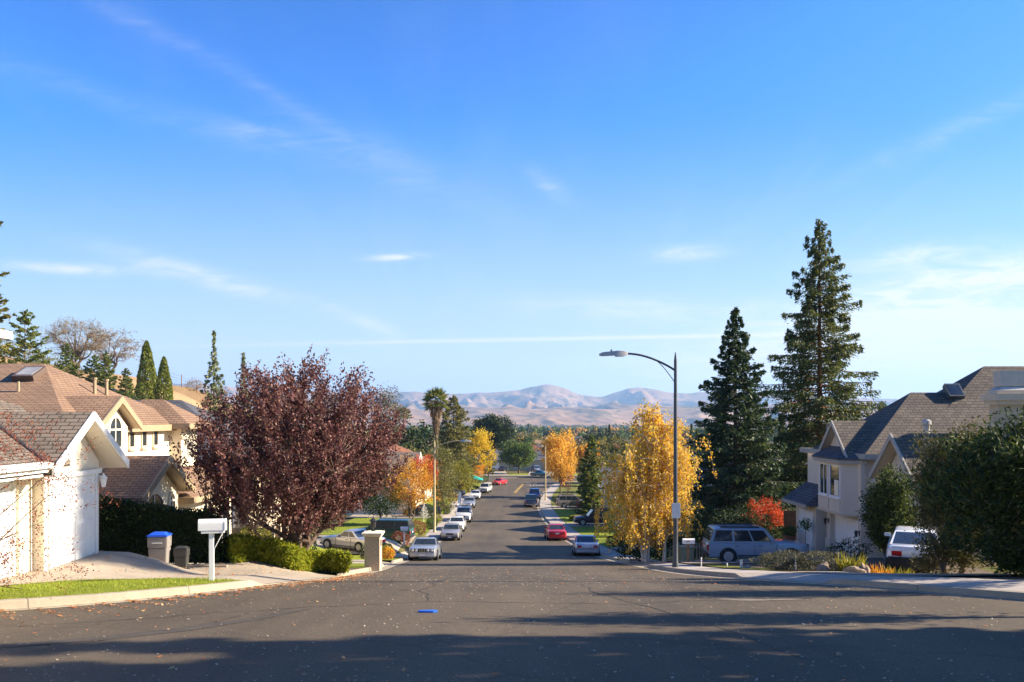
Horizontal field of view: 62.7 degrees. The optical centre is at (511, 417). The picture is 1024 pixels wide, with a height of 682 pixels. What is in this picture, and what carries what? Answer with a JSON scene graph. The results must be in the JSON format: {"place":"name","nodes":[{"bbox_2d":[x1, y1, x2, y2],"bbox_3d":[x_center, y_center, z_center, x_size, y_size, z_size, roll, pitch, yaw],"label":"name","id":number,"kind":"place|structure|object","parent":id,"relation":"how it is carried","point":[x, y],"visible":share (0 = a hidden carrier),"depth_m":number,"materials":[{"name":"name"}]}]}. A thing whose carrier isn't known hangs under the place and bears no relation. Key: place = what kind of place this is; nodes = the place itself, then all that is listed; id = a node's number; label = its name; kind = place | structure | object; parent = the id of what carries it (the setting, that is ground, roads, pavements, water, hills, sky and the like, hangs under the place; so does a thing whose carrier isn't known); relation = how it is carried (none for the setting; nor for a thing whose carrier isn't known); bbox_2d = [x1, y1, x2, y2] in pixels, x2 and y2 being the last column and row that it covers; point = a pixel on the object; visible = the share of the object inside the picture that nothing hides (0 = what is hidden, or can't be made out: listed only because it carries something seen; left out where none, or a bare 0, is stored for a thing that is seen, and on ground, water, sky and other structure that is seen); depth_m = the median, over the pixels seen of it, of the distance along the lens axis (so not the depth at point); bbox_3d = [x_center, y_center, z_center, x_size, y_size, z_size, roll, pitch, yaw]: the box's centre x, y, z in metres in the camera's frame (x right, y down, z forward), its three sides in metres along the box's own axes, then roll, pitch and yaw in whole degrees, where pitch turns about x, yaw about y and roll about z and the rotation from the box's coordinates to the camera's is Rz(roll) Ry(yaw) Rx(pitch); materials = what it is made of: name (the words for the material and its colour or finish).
{"place":"outdoors","nodes":[
{"label":"outdoors","id":0,"kind":"place"},
{"bbox_2d":[0,577,239,598],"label":"lawn","id":1,"kind":"structure","parent":0,"point":[46,593],"depth_m":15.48,"materials":[{"name":"green plant"}]},
{"bbox_2d":[0,407,120,593],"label":"crape myrtle","id":2,"kind":"object","parent":1,"relation":"on","point":[13,509],"visible":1,"depth_m":14.01,"materials":[{"name":"brown plant"}]},
{"bbox_2d":[0,551,273,584],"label":"driveway","id":3,"kind":"structure","parent":0,"point":[141,565],"depth_m":20.31,"materials":[{"name":"concrete"}]},
{"bbox_2d":[146,531,171,562],"bbox_3d":[-9.862,3.758,23.521,0.559,1.116,0.549,0,0,-6],"label":"recycling bin","id":4,"kind":"object","parent":3,"relation":"on","point":[159,543],"visible":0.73,"depth_m":23.29,"materials":[{"name":"grey plastic"}]},
{"bbox_2d":[173,546,189,569],"bbox_3d":[-9.362,4.020,23.822,0.386,0.756,0.392,0,0,-4],"label":"bin","id":5,"kind":"object","parent":3,"relation":"on","point":[181,554],"visible":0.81,"depth_m":23.66,"materials":[{"name":"plastic"}]},
{"bbox_2d":[183,566,336,583],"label":"driveway","id":6,"kind":"structure","parent":0,"point":[276,575],"depth_m":22.46,"materials":[{"name":"concrete"}]},
{"bbox_2d":[312,538,407,557],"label":"driveway","id":7,"kind":"structure","parent":0,"point":[396,545],"depth_m":56.09,"materials":[{"name":"concrete"}]},
{"bbox_2d":[320,528,385,551],"bbox_3d":[-10.306,7.861,54.304,4.455,1.341,2.000,0,0,32],"label":"car","id":8,"kind":"object","parent":7,"relation":"on","point":[352,538],"visible":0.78,"depth_m":53.66,"materials":[{"name":"paint"}]},
{"bbox_2d":[318,535,415,543],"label":"driveway","id":9,"kind":"structure","parent":0,"point":[412,538],"depth_m":71.28,"materials":[{"name":"concrete"}]},
{"bbox_2d":[362,518,414,540],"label":"green minivan","id":10,"kind":"object","parent":9,"relation":"on","point":[389,526],"visible":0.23,"depth_m":68.91,"materials":[{"name":"paint"}]},
{"bbox_2d":[312,518,439,535],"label":"verge lawn","id":11,"kind":"structure","parent":0,"point":[354,523],"depth_m":91.87,"materials":[{"name":"green plant"}]},
{"bbox_2d":[355,472,406,518],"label":"garden tree","id":12,"kind":"object","parent":11,"relation":"on","point":[383,503],"visible":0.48,"depth_m":92.51,"materials":[{"name":"green plant"}]},
{"bbox_2d":[377,454,440,519],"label":"orange tree","id":13,"kind":"object","parent":11,"relation":"on","point":[410,501],"visible":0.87,"depth_m":92.52,"materials":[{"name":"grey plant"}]},
{"bbox_2d":[347,514,443,517],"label":"driveway","id":14,"kind":"structure","parent":0,"point":[372,515],"depth_m":103.72,"materials":[{"name":"concrete"}]},
{"bbox_2d":[407,452,441,503],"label":"red tree","id":15,"kind":"object","parent":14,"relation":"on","point":[422,462],"visible":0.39,"depth_m":102.70,"materials":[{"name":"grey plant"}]},
{"bbox_2d":[424,498,457,513],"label":"verge lawn","id":16,"kind":"structure","parent":0,"point":[431,503],"depth_m":127.27,"materials":[{"name":"green plant"}]},
{"bbox_2d":[368,381,409,446],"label":"eucalyptus tree","id":17,"kind":"object","parent":16,"relation":"on","point":[390,403],"visible":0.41,"depth_m":127.56,"materials":[{"name":"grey plant"}]},
{"bbox_2d":[420,386,449,504],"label":"fan palm","id":18,"kind":"object","parent":16,"relation":"on","point":[437,406],"visible":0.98,"depth_m":120.57,"materials":[{"name":"green plant"}]},
{"bbox_2d":[425,489,478,537],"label":"pavement","id":19,"kind":"structure","parent":0,"point":[445,517],"depth_m":97.39,"materials":[{"name":"concrete"}]},
{"bbox_2d":[0,481,1023,681],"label":"road","id":20,"kind":"structure","parent":0,"point":[504,528],"depth_m":11.55,"materials":[{"name":"grey asphalt"}]},
{"bbox_2d":[0,609,307,647],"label":"road patch","id":21,"kind":"object","parent":20,"relation":"on","point":[187,628],"visible":1,"depth_m":11.14,"materials":[{"name":"grey asphalt"}]},
{"bbox_2d":[0,483,492,610],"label":"kerb","id":22,"kind":"structure","parent":20,"relation":"on","point":[58,601],"depth_m":15.46,"materials":[{"name":"concrete"}]},
{"bbox_2d":[0,573,395,632],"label":"fallen leaves","id":23,"kind":"object","parent":22,"relation":"on","point":[308,581],"visible":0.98,"depth_m":16.81,"materials":[{"name":"brown plant"}]},
{"bbox_2d":[361,516,384,570],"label":"stone pillar","id":24,"kind":"structure","parent":22,"relation":"on","point":[373,549],"depth_m":33.30,"materials":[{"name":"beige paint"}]},
{"bbox_2d":[408,537,441,560],"bbox_3d":[-5.351,8.137,52.080,1.980,1.411,4.905,0,-8,-1],"label":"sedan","id":25,"kind":"object","parent":20,"relation":"on","point":[425,547],"visible":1,"depth_m":50.26,"materials":[{"name":"paint"}]},
{"bbox_2d":[0,573,888,660],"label":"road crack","id":26,"kind":"object","parent":20,"relation":"on","point":[475,601],"visible":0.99,"depth_m":13.19,"materials":[{"name":"black asphalt"}]},
{"bbox_2d":[440,523,462,539],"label":"champagne sedan","id":27,"kind":"object","parent":20,"relation":"on","point":[451,530],"visible":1,"depth_m":76.82,"materials":[{"name":"paint"}]},
{"bbox_2d":[1,565,1023,681],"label":"fallen leaves","id":28,"kind":"object","parent":20,"relation":"on","point":[574,677],"visible":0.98,"depth_m":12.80,"materials":[{"name":"orange plant"}]},
{"bbox_2d":[544,523,566,539],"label":"red sedan","id":29,"kind":"object","parent":20,"relation":"on","point":[555,531],"visible":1,"depth_m":76.53,"materials":[{"name":"paint"}]},
{"bbox_2d":[571,535,599,555],"bbox_3d":[5.302,9.193,60.581,2.020,1.471,4.905,0,-6,2],"label":"silver saloon","id":30,"kind":"object","parent":20,"relation":"on","point":[584,544],"visible":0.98,"depth_m":58.40,"materials":[{"name":"paint"}]},
{"bbox_2d":[537,481,1023,600],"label":"kerb","id":31,"kind":"structure","parent":20,"relation":"on","point":[967,592],"depth_m":18.41,"materials":[{"name":"concrete"}]},
{"bbox_2d":[0,356,1023,591],"bbox_3d":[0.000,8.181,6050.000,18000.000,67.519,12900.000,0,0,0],"label":"ground","id":32,"kind":"structure","parent":0,"point":[186,395],"depth_m":178.55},
{"bbox_2d":[0,221,32,362],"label":"tall edge pine","id":33,"kind":"object","parent":32,"relation":"on","point":[5,349],"visible":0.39,"depth_m":61.17,"materials":[{"name":"green plant"}]},
{"bbox_2d":[4,309,53,364],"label":"hill pine","id":34,"kind":"object","parent":32,"relation":"on","point":[22,342],"visible":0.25,"depth_m":99.88,"materials":[{"name":"green plant"}]},
{"bbox_2d":[0,328,128,578],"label":"white house","id":35,"kind":"structure","parent":32,"relation":"on","point":[78,431],"depth_m":19.66,"materials":[{"name":"paint"}]},
{"bbox_2d":[0,480,15,578],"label":"garage door","id":36,"kind":"structure","parent":35,"relation":"in","point":[11,522],"depth_m":18.21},
{"bbox_2d":[47,469,97,568],"bbox_3d":[-10.599,2.410,20.280,0.102,2.220,2.250,0,0,0],"label":"garage door","id":37,"kind":"structure","parent":35,"relation":"in","point":[85,524],"depth_m":20.27,"materials":[{"name":"white metal"}]},
{"bbox_2d":[53,343,82,377],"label":"hill pine","id":38,"kind":"object","parent":32,"relation":"on","point":[62,365],"visible":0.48,"depth_m":149.70,"materials":[{"name":"green plant"}]},
{"bbox_2d":[37,315,111,364],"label":"bare oak","id":39,"kind":"object","parent":32,"relation":"on","point":[77,351],"visible":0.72,"depth_m":189.09,"materials":[{"name":"brown plant"}]},
{"bbox_2d":[81,354,106,385],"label":"hill pine","id":40,"kind":"object","parent":32,"relation":"on","point":[90,376],"visible":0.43,"depth_m":151.56,"materials":[{"name":"green plant"}]},
{"bbox_2d":[71,326,143,371],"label":"bare oak","id":41,"kind":"object","parent":32,"relation":"on","point":[114,355],"visible":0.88,"depth_m":180.33,"materials":[{"name":"brown plant"}]},
{"bbox_2d":[94,352,120,391],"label":"hill pine","id":42,"kind":"object","parent":32,"relation":"on","point":[107,373],"visible":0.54,"depth_m":149.75,"materials":[{"name":"green plant"}]},
{"bbox_2d":[0,363,239,563],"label":"cream house","id":43,"kind":"structure","parent":32,"relation":"on","point":[141,430],"depth_m":29.18,"materials":[{"name":"paint"}]},
{"bbox_2d":[107,414,122,449],"bbox_3d":[-13.460,0.500,28.450,0.100,1.240,1.060,0,0,0],"label":"window","id":44,"kind":"structure","parent":43,"relation":"in","point":[115,424],"depth_m":28.56,"materials":[{"name":"white glass"}]},
{"bbox_2d":[113,368,137,399],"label":"hill pine","id":45,"kind":"object","parent":32,"relation":"on","point":[126,384],"visible":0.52,"depth_m":148.53,"materials":[{"name":"green plant"}]},
{"bbox_2d":[134,340,156,398],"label":"cypress","id":46,"kind":"object","parent":32,"relation":"on","point":[144,373],"visible":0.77,"depth_m":162.13,"materials":[{"name":"green plant"}]},
{"bbox_2d":[99,494,227,563],"bbox_3d":[-10.752,3.414,25.640,3.898,2.386,1.204,0,0,-11],"label":"boundary hedge","id":47,"kind":"object","parent":32,"relation":"on","point":[128,525],"visible":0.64,"depth_m":25.25,"materials":[{"name":"green plant"}]},
{"bbox_2d":[153,356,173,399],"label":"cypress","id":48,"kind":"object","parent":32,"relation":"on","point":[164,377],"visible":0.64,"depth_m":159.26,"materials":[{"name":"green plant"}]},
{"bbox_2d":[198,518,226,580],"bbox_3d":[-6.401,2.930,17.954,0.560,1.546,0.212,0,0,-12],"label":"mailbox","id":49,"kind":"object","parent":32,"relation":"on","point":[211,527],"visible":0.88,"depth_m":17.89,"materials":[{"name":"white metal"}]},
{"bbox_2d":[200,330,230,417],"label":"deodar spire","id":50,"kind":"structure","parent":32,"relation":"on","point":[214,389],"depth_m":61.91,"materials":[{"name":"green plant"}]},
{"bbox_2d":[135,400,300,539],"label":"slate house","id":51,"kind":"structure","parent":32,"relation":"on","point":[190,408],"depth_m":46.62,"materials":[{"name":"beige paint"}]},
{"bbox_2d":[222,532,353,574],"bbox_3d":[-7.309,4.422,27.065,3.850,1.805,3.401,0,0,-26],"label":"juniper hedge","id":52,"kind":"object","parent":32,"relation":"on","point":[277,551],"visible":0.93,"depth_m":25.90,"materials":[{"name":"green plant"}]},
{"bbox_2d":[342,452,421,514],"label":"grey gable house","id":53,"kind":"structure","parent":32,"relation":"on","point":[394,462],"depth_m":107.00,"materials":[{"name":"white paint"}]},
{"bbox_2d":[386,419,433,472],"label":"valley tree","id":54,"kind":"object","parent":32,"relation":"on","point":[409,440],"visible":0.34,"depth_m":172.86,"materials":[{"name":"green plant"}]},
{"bbox_2d":[423,432,460,507],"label":"olive tree","id":55,"kind":"object","parent":32,"relation":"on","point":[445,459],"visible":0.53,"depth_m":115.58,"materials":[{"name":"green plant"}]},
{"bbox_2d":[429,468,460,512],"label":"olive tree","id":56,"kind":"object","parent":32,"relation":"on","point":[450,487],"visible":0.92,"depth_m":107.78,"materials":[{"name":"green plant"}]},
{"bbox_2d":[429,395,482,492],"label":"deodar cedar","id":57,"kind":"object","parent":32,"relation":"on","point":[453,428],"visible":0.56,"depth_m":151.31,"materials":[{"name":"green plant"}]},
{"bbox_2d":[468,412,518,450],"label":"round green tree","id":58,"kind":"object","parent":32,"relation":"on","point":[500,429],"visible":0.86,"depth_m":259.51,"materials":[{"name":"green plant"}]},
{"bbox_2d":[473,451,560,470],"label":"end house","id":59,"kind":"structure","parent":32,"relation":"on","point":[535,462],"depth_m":240.00,"materials":[{"name":"beige paint"}]},
{"bbox_2d":[498,437,537,473],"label":"round shade tree","id":60,"kind":"object","parent":32,"relation":"on","point":[513,454],"visible":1,"depth_m":219.21,"materials":[{"name":"green plant"}]},
{"bbox_2d":[303,423,815,441],"bbox_3d":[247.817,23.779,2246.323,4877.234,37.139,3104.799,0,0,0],"label":"valley woods","id":61,"kind":"object","parent":32,"relation":"on","point":[538,429],"visible":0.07,"depth_m":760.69,"materials":[{"name":"green plant"}]},
{"bbox_2d":[596,434,639,466],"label":"valley tree","id":62,"kind":"object","parent":32,"relation":"on","point":[611,445],"visible":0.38,"depth_m":179.39,"materials":[{"name":"green plant"}]},
{"bbox_2d":[661,307,803,556],"bbox_3d":[14.828,1.115,55.500,9.587,17.102,11.592,0,0,0],"label":"fir tree","id":63,"kind":"object","parent":32,"relation":"on","point":[757,480],"visible":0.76,"depth_m":55.19,"materials":[{"name":"green plant"}]},
{"bbox_2d":[742,495,787,532],"bbox_3d":[15.790,6.588,51.685,3.850,3.495,3.323,0,0,0],"label":"maple tree","id":64,"kind":"object","parent":32,"relation":"on","point":[776,514],"visible":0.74,"depth_m":51.29,"materials":[{"name":"red plant"}]},
{"bbox_2d":[739,218,886,530],"bbox_3d":[22.594,-2.289,62.271,12.079,24.963,12.115,0,0,0],"label":"redwood tree","id":65,"kind":"object","parent":32,"relation":"on","point":[799,433],"visible":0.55,"depth_m":61.33,"materials":[{"name":"green plant"}]},
{"bbox_2d":[692,558,992,573],"bbox_3d":[11.802,5.980,31.893,7.799,2.481,12.352,0,0,0],"label":"planting bed","id":66,"kind":"object","parent":32,"relation":"on","point":[872,561],"visible":0.16,"depth_m":28.53,"materials":[{"name":"soil"}]},
{"bbox_2d":[749,550,812,572],"bbox_3d":[9.301,4.904,28.910,2.237,0.835,2.042,0,0,0],"label":"sage mound","id":67,"kind":"object","parent":66,"relation":"on","point":[775,555],"visible":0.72,"depth_m":28.77,"materials":[{"name":"green plant"}]},
{"bbox_2d":[783,550,856,573],"bbox_3d":[10.469,4.772,28.024,2.289,0.800,2.163,0,0,-41],"label":"sage mound","id":68,"kind":"object","parent":66,"relation":"on","point":[830,559],"visible":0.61,"depth_m":27.82,"materials":[{"name":"green plant"}]},
{"bbox_2d":[819,536,872,557],"bbox_3d":[12.517,5.037,31.465,2.013,1.207,1.327,0,0,0],"label":"flower bush","id":69,"kind":"object","parent":66,"relation":"on","point":[844,543],"visible":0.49,"depth_m":31.40,"materials":[{"name":"grey plant"}]},
{"bbox_2d":[835,551,867,571],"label":"sword lily","id":70,"kind":"object","parent":66,"relation":"on","point":[842,564],"visible":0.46,"depth_m":26.55,"materials":[{"name":"yellow plant"}]},
{"bbox_2d":[855,463,918,557],"bbox_3d":[14.097,3.622,31.159,2.567,3.990,2.205,0,0,-28],"label":"dark shrub","id":71,"kind":"object","parent":66,"relation":"on","point":[882,514],"visible":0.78,"depth_m":30.84,"materials":[{"name":"green plant"}]},
{"bbox_2d":[782,366,1023,562],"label":"pale grey house","id":72,"kind":"structure","parent":32,"relation":"on","point":[846,459],"depth_m":41.99,"materials":[{"name":"paint"}]},
{"bbox_2d":[799,508,812,550],"bbox_3d":[16.299,6.200,46.500,0.102,2.200,2.100,0,0,0],"label":"garage door","id":73,"kind":"structure","parent":72,"relation":"in","point":[803,513],"depth_m":46.39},
{"bbox_2d":[818,462,827,496],"bbox_3d":[16.120,3.185,43.450,0.160,1.690,1.170,0,0,0],"label":"window","id":74,"kind":"structure","parent":72,"relation":"in","point":[823,467],"depth_m":43.44,"materials":[{"name":"white glass"}]},
{"bbox_2d":[828,464,840,499],"bbox_3d":[16.120,3.185,41.950,0.160,1.690,1.420,0,0,0],"label":"window","id":75,"kind":"structure","parent":72,"relation":"in","point":[834,470],"depth_m":42.05,"materials":[{"name":"white glass"}]},
{"bbox_2d":[834,514,857,555],"bbox_3d":[16.999,6.175,42.450,0.102,2.250,3.500,0,0,0],"label":"garage door","id":76,"kind":"structure","parent":72,"relation":"in","point":[844,527],"depth_m":42.77,"materials":[{"name":"white metal"}]},
{"bbox_2d":[897,415,993,573],"bbox_3d":[12.653,2.408,24.178,2.800,4.943,2.951,0,0,-31],"label":"olive bush","id":77,"kind":"object","parent":32,"relation":"on","point":[962,560],"visible":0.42,"depth_m":24.05,"materials":[{"name":"green plant"}]},
{"bbox_2d":[906,405,1023,577],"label":"oleander bush","id":78,"kind":"object","parent":32,"relation":"on","point":[994,468],"visible":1,"depth_m":20.71,"materials":[{"name":"green plant"}]},
{"bbox_2d":[0,0,1023,398],"label":"sky","id":79,"kind":"structure","parent":0,"point":[456,196],"materials":[{"name":"blue"}]},
{"bbox_2d":[479,476,577,480],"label":"cross road","id":80,"kind":"structure","parent":0,"point":[526,478],"depth_m":199.93,"materials":[{"name":"grey asphalt"}]},
{"bbox_2d":[163,383,897,425],"bbox_3d":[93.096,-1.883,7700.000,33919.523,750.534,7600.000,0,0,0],"label":"hills","id":81,"kind":"structure","parent":0,"point":[545,404],"depth_m":8135.80,"materials":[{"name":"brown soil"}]},
{"bbox_2d":[554,509,581,522],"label":"verge lawn","id":82,"kind":"structure","parent":0,"point":[563,514],"depth_m":108.33,"materials":[{"name":"green plant"}]},
{"bbox_2d":[574,435,605,514],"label":"pine tree","id":83,"kind":"object","parent":82,"relation":"on","point":[587,496],"visible":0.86,"depth_m":99.61,"materials":[{"name":"green plant"}]},
{"bbox_2d":[551,482,589,505],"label":"verge lawn","id":84,"kind":"structure","parent":0,"point":[573,486],"depth_m":154.82,"materials":[{"name":"green plant"}]},
{"bbox_2d":[539,426,578,493],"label":"pear tree","id":85,"kind":"object","parent":84,"relation":"on","point":[554,462],"visible":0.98,"depth_m":140.16,"materials":[{"name":"orange plant"}]},
{"bbox_2d":[567,523,609,526],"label":"driveway","id":86,"kind":"structure","parent":0,"point":[579,525],"depth_m":92.80,"materials":[{"name":"concrete"}]},
{"bbox_2d":[573,508,611,524],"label":"black suv","id":87,"kind":"object","parent":86,"relation":"on","point":[588,517],"visible":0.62,"depth_m":91.72,"materials":[{"name":"paint"}]},
{"bbox_2d":[571,527,642,547],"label":"verge lawn","id":88,"kind":"structure","parent":0,"point":[585,531],"depth_m":82.30,"materials":[{"name":"green plant"}]},
{"bbox_2d":[620,548,743,559],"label":"verge lawn","id":89,"kind":"structure","parent":0,"point":[668,558],"depth_m":51.27,"materials":[{"name":"green plant"}]},
{"bbox_2d":[651,493,725,558],"bbox_3d":[9.805,6.124,47.474,4.403,3.903,3.908,0,0,0],"label":"laurel bush","id":90,"kind":"object","parent":89,"relation":"on","point":[699,534],"visible":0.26,"depth_m":47.06,"materials":[{"name":"green plant"}]},
{"bbox_2d":[698,504,780,538],"bbox_3d":[13.333,6.579,49.983,5.202,2.877,2.723,0,0,0],"label":"laurel bush","id":91,"kind":"object","parent":89,"relation":"on","point":[738,513],"visible":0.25,"depth_m":49.85,"materials":[{"name":"green plant"}]},
{"bbox_2d":[667,554,840,565],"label":"driveway","id":92,"kind":"structure","parent":0,"point":[719,561],"depth_m":40.98,"materials":[{"name":"concrete"}]},
{"bbox_2d":[701,523,807,563],"bbox_3d":[12.008,6.245,41.700,5.005,1.846,2.060,0,0,2],"label":"silver blue suv","id":93,"kind":"object","parent":92,"relation":"on","point":[727,542],"visible":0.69,"depth_m":40.91,"materials":[{"name":"paint"}]},
{"bbox_2d":[541,482,1023,590],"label":"pavement","id":94,"kind":"structure","parent":0,"point":[551,515],"depth_m":22.33,"materials":[{"name":"concrete"}]},
{"bbox_2d":[599,349,679,566],"bbox_3d":[5.070,1.660,33.400,3.200,8.750,0.320,0,0,0],"label":"street lamp","id":95,"kind":"object","parent":94,"relation":"on","point":[675,512],"visible":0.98,"depth_m":33.33,"materials":[{"name":"grey metal"}]},
{"bbox_2d":[612,521,672,561],"bbox_3d":[6.972,6.476,44.605,3.251,2.327,3.235,0,0,41],"label":"laurel bush","id":96,"kind":"object","parent":94,"relation":"on","point":[636,553],"visible":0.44,"depth_m":44.17,"materials":[{"name":"green plant"}]},
{"bbox_2d":[585,398,716,561],"bbox_3d":[6.949,3.160,42.351,6.054,8.306,5.344,0,0,-17],"label":"birch tree","id":97,"kind":"object","parent":94,"relation":"on","point":[655,467],"visible":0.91,"depth_m":42.04,"materials":[{"name":"yellow plant"}]},
{"bbox_2d":[791,571,1023,576],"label":"driveway","id":98,"kind":"structure","parent":0,"point":[945,575],"depth_m":22.84,"materials":[{"name":"concrete"}]},
{"bbox_2d":[884,526,946,571],"bbox_3d":[13.566,4.356,28.230,1.980,1.351,4.625,0,0,26],"label":"suv","id":99,"kind":"object","parent":98,"relation":"on","point":[900,546],"visible":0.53,"depth_m":26.67,"materials":[{"name":"paint"}]},
{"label":"planting bed","id":100,"kind":"structure","parent":0,"visible":0},
{"bbox_2d":[164,344,413,549],"bbox_3d":[-7.191,1.238,27.179,7.907,7.359,7.746,0,0,0],"label":"plum tree","id":101,"kind":"object","parent":100,"relation":"on","point":[331,469],"visible":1,"depth_m":25.89,"materials":[{"name":"purple plant"}]},
{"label":"verge lawn","id":102,"kind":"structure","parent":0,"visible":0},
{"bbox_2d":[445,457,478,491],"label":"round yellow tree","id":103,"kind":"object","parent":102,"relation":"on","point":[465,472],"visible":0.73,"depth_m":145.53,"materials":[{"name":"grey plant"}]},
{"bbox_2d":[465,428,497,471],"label":"ash tree","id":104,"kind":"object","parent":102,"relation":"on","point":[480,439],"visible":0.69,"depth_m":181.96,"materials":[{"name":"yellow plant"}]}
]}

